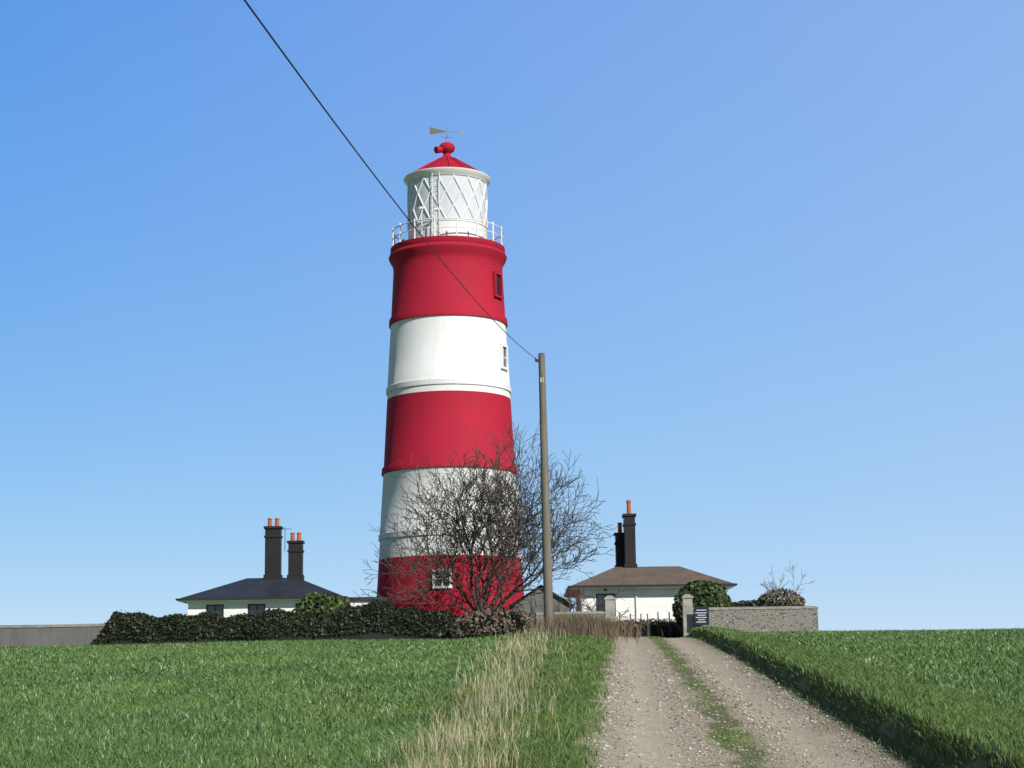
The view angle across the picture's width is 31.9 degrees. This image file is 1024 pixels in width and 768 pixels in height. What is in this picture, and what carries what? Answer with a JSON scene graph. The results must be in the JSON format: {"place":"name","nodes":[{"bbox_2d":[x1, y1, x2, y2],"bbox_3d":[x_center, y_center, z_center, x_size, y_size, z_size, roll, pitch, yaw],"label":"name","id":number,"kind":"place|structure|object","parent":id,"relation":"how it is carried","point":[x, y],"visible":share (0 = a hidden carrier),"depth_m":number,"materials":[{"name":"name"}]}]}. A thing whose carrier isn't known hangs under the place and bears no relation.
{"place":"outdoors","nodes":[
{"label":"outdoors","id":0,"kind":"place"},
{"bbox_2d":[430,625,459,640],"bbox_3d":[-1.661,8.986,63.284,2.508,1.108,2.475,-1,-10,0],"label":"green bramble clump","id":1,"kind":"object","parent":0,"point":[442,633],"visible":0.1,"depth_m":62.71,"materials":[{"name":"green plant"}]},
{"bbox_2d":[377,235,523,615],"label":"lighthouse tower","id":2,"kind":"structure","parent":0,"point":[448,389],"depth_m":93.72,"materials":[{"name":"red paint"}]},
{"bbox_2d":[392,126,502,245],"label":"lighthouse lantern room","id":3,"kind":"object","parent":2,"relation":"on","point":[446,193],"visible":0.83,"depth_m":96.33,"materials":[{"name":"white metal"}]},
{"bbox_2d":[0,0,1023,630],"label":"sky","id":4,"kind":"structure","parent":0,"point":[764,263],"materials":[{"name":"blue"}]},
{"bbox_2d":[8,625,1023,767],"bbox_3d":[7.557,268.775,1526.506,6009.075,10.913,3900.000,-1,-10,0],"label":"ground","id":5,"kind":"structure","parent":0,"point":[893,745],"depth_m":19.92,"materials":[{"name":"green plant"}]},
{"bbox_2d":[0,623,104,646],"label":"grey wall","id":6,"kind":"structure","parent":5,"relation":"on","point":[53,635],"depth_m":76.65,"materials":[{"name":"grey concrete"}]},
{"bbox_2d":[0,633,509,767],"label":"crop blades","id":7,"kind":"object","parent":5,"relation":"on","point":[207,702],"visible":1,"depth_m":25.32,"materials":[{"name":"green plant"}]},
{"bbox_2d":[175,518,350,617],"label":"cottage","id":8,"kind":"structure","parent":5,"relation":"on","point":[272,588],"depth_m":91.61,"materials":[{"name":"stone"}]},
{"bbox_2d":[90,599,464,645],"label":"hedge","id":9,"kind":"object","parent":5,"relation":"on","point":[377,619],"visible":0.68,"depth_m":75.40,"materials":[{"name":"green plant"}]},
{"bbox_2d":[292,592,351,614],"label":"round bush","id":10,"kind":"object","parent":5,"relation":"on","point":[326,603],"visible":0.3,"depth_m":79.91,"materials":[{"name":"green plant"}]},
{"bbox_2d":[348,597,385,605],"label":"link building","id":11,"kind":"structure","parent":5,"relation":"on","point":[352,600],"depth_m":92.44,"materials":[{"name":"stone"}]},
{"bbox_2d":[369,624,597,767],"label":"dry straw grass","id":12,"kind":"structure","parent":5,"relation":"on","point":[465,731],"depth_m":17.41,"materials":[{"name":"beige plant"}]},
{"bbox_2d":[449,607,534,639],"bbox_3d":[-0.597,8.566,62.178,3.177,1.586,3.302,-1,-10,0],"label":"clump","id":13,"kind":"object","parent":5,"relation":"on","point":[487,622],"visible":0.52,"depth_m":60.97,"materials":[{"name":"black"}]},
{"bbox_2d":[353,419,634,634],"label":"bare tree","id":14,"kind":"object","parent":5,"relation":"on","point":[510,536],"visible":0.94,"depth_m":83.19,"materials":[{"name":"brown plant"}]},
{"bbox_2d":[509,585,572,620],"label":"outbuilding","id":15,"kind":"structure","parent":5,"relation":"on","point":[531,604],"depth_m":85.47,"materials":[{"name":"grey"}]},
{"bbox_2d":[535,353,553,631],"bbox_3d":[1.092,3.754,60.249,0.491,9.732,0.330,-1,-10,0],"label":"telegraph pole","id":16,"kind":"object","parent":5,"relation":"on","point":[547,564],"visible":0.95,"depth_m":60.12,"materials":[{"name":"brown wood"}]},
{"bbox_2d":[244,0,535,358],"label":"overhead wire","id":17,"kind":"object","parent":16,"relation":"attached to","point":[272,38],"visible":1,"depth_m":23.63,"materials":[{"name":"black metal"}]},
{"bbox_2d":[540,576,604,611],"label":"shrub","id":18,"kind":"object","parent":5,"relation":"on","point":[570,604],"visible":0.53,"depth_m":83.79,"materials":[{"name":"brown plant"}]},
{"bbox_2d":[507,610,663,643],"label":"dead weeds","id":19,"kind":"object","parent":5,"relation":"on","point":[580,624],"visible":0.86,"depth_m":56.34,"materials":[{"name":"brown plant"}]},
{"bbox_2d":[617,618,678,629],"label":"scrub","id":20,"kind":"object","parent":5,"relation":"on","point":[663,622],"visible":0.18,"depth_m":83.93,"materials":[{"name":"green"}]},
{"bbox_2d":[619,612,678,637],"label":"fence posts","id":21,"kind":"object","parent":5,"relation":"on","point":[658,624],"visible":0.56,"depth_m":82.73,"materials":[{"name":"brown wood"}]},
{"bbox_2d":[564,500,736,621],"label":"cottage","id":22,"kind":"structure","parent":5,"relation":"on","point":[654,591],"depth_m":89.57,"materials":[{"name":"paint"}]},
{"bbox_2d":[535,594,818,635],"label":"flint gate walls","id":23,"kind":"structure","parent":5,"relation":"on","point":[775,618],"depth_m":79.43,"materials":[{"name":"stone"}]},
{"bbox_2d":[694,607,708,625],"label":"gate sign","id":24,"kind":"object","parent":23,"relation":"attached to","point":[701,616],"visible":0.92,"depth_m":78.78,"materials":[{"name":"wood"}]},
{"bbox_2d":[672,579,734,632],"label":"bush","id":25,"kind":"object","parent":5,"relation":"on","point":[703,593],"visible":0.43,"depth_m":81.25,"materials":[{"name":"green plant"}]},
{"bbox_2d":[732,599,801,606],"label":"hedge","id":26,"kind":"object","parent":5,"relation":"on","point":[758,603],"depth_m":81.66,"materials":[{"name":"green plant"}]},
{"bbox_2d":[757,587,805,605],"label":"dry bush","id":27,"kind":"object","parent":5,"relation":"on","point":[792,597],"visible":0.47,"depth_m":82.26,"materials":[{"name":"brown plant"}]},
{"bbox_2d":[760,565,812,601],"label":"bare shrub","id":28,"kind":"object","parent":5,"relation":"on","point":[781,582],"visible":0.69,"depth_m":83.62,"materials":[{"name":"brown plant"}]},
{"bbox_2d":[746,627,1023,710],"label":"crop blades","id":29,"kind":"object","parent":5,"relation":"on","point":[991,674],"visible":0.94,"depth_m":38.35,"materials":[{"name":"green plant"}]},
{"bbox_2d":[623,626,682,637],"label":"green scrub","id":30,"kind":"object","parent":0,"point":[653,631],"visible":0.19,"depth_m":82.98,"materials":[{"name":"plant"}]},
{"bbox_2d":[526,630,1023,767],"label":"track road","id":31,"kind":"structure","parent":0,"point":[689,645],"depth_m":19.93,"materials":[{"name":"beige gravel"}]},
{"bbox_2d":[645,636,786,767],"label":"grass strip","id":32,"kind":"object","parent":31,"relation":"on","point":[734,743],"depth_m":19.88,"materials":[{"name":"green plant"}]},
{"bbox_2d":[580,647,958,767],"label":"loose track stones","id":33,"kind":"object","parent":31,"relation":"on","point":[707,718],"visible":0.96,"depth_m":20.69,"materials":[{"name":"beige gravel"}]}
]}

